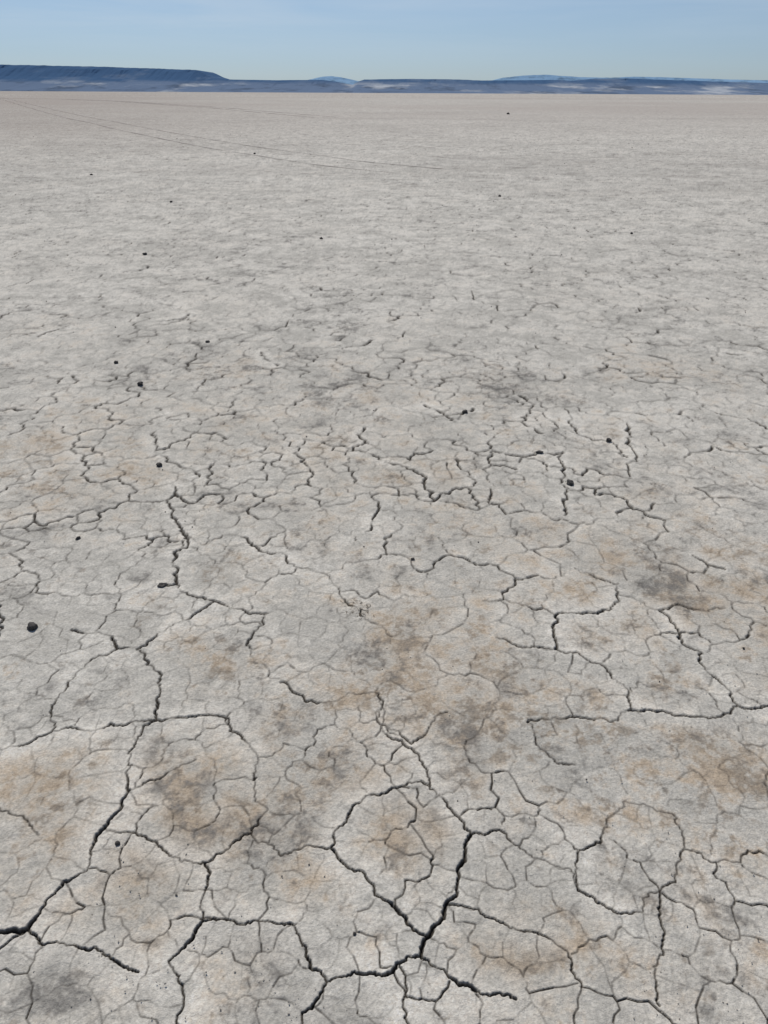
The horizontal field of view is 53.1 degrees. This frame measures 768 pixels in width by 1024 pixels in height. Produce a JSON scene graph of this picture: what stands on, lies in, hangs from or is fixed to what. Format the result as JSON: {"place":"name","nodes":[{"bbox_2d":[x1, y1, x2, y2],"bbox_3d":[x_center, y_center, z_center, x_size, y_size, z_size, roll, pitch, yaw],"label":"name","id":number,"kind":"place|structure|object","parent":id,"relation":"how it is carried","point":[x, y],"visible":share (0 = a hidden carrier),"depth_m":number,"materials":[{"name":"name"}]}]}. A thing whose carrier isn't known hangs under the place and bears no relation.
{"place":"outdoors","nodes":[
{"label":"outdoors","id":0,"kind":"place"},
{"bbox_2d":[0,91,767,1023],"bbox_3d":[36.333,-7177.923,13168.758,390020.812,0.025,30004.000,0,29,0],"label":"playa ground","id":1,"kind":"structure","parent":0,"point":[238,715],"depth_m":3.01,"materials":[{"name":"soil"}]},
{"bbox_2d":[27,622,37,630],"bbox_3d":[-1.192,0.390,2.605,0.032,0.030,0.032,13,31,22],"label":"stone","id":2,"kind":"object","parent":1,"relation":"on","point":[32,626],"visible":1,"depth_m":2.60,"materials":[{"name":"black stone"}]},
{"bbox_2d":[157,583,167,587],"bbox_3d":[-0.815,0.269,2.830,0.036,0.016,0.026,-23,36,-36],"label":"stone","id":3,"kind":"object","parent":1,"relation":"on","point":[160,585],"visible":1,"depth_m":2.82,"materials":[{"name":"black stone"}]},
{"bbox_2d":[11,98,329,117],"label":"tire track","id":4,"kind":"structure","parent":1,"relation":"on","point":[203,107],"depth_m":84.27,"materials":[{"name":"soil"}]},
{"bbox_2d":[5,99,441,172],"bbox_3d":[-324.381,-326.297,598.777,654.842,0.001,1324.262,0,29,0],"label":"tire track","id":5,"kind":"structure","parent":1,"relation":"on","point":[240,144],"depth_m":25.17,"materials":[{"name":"soil"}]},
{"bbox_2d":[341,601,373,622],"bbox_3d":[-0.093,0.348,2.692,0.115,0.005,0.166,-10,30,-18],"label":"dry twig debris","id":6,"kind":"object","parent":1,"relation":"on","point":[350,605],"visible":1,"depth_m":2.71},
{"bbox_2d":[0,138,767,940],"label":"pebbles","id":7,"kind":"object","parent":1,"relation":"on","point":[356,296],"visible":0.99,"depth_m":8.68,"materials":[{"name":"grey stone"}]},
{"bbox_2d":[566,479,573,485],"bbox_3d":[0.869,-0.136,3.587,0.035,0.027,0.045,0,29,0],"label":"stone","id":8,"kind":"object","parent":1,"relation":"on","point":[570,482],"visible":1,"depth_m":3.58,"materials":[{"name":"black stone"}]},
{"bbox_2d":[0,65,767,94],"bbox_3d":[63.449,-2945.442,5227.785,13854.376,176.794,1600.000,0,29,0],"label":"mesa hills","id":9,"kind":"structure","parent":0,"point":[60,78],"depth_m":5131.13,"materials":[{"name":"blue stone"}]},
{"bbox_2d":[0,0,767,80],"label":"sky","id":10,"kind":"structure","parent":0,"point":[358,40],"materials":[{"name":"blue"}]},
{"bbox_2d":[4,334,767,1023],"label":"soil crumbs","id":11,"kind":"object","parent":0,"point":[354,860],"visible":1,"depth_m":1.74,"materials":[{"name":"grey soil"}]},
{"bbox_2d":[310,75,767,84],"bbox_3d":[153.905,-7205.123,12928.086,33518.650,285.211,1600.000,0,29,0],"label":"distant mountain range","id":12,"kind":"structure","parent":0,"point":[525,77],"depth_m":13016.11,"materials":[{"name":"blue stone"}]}
]}

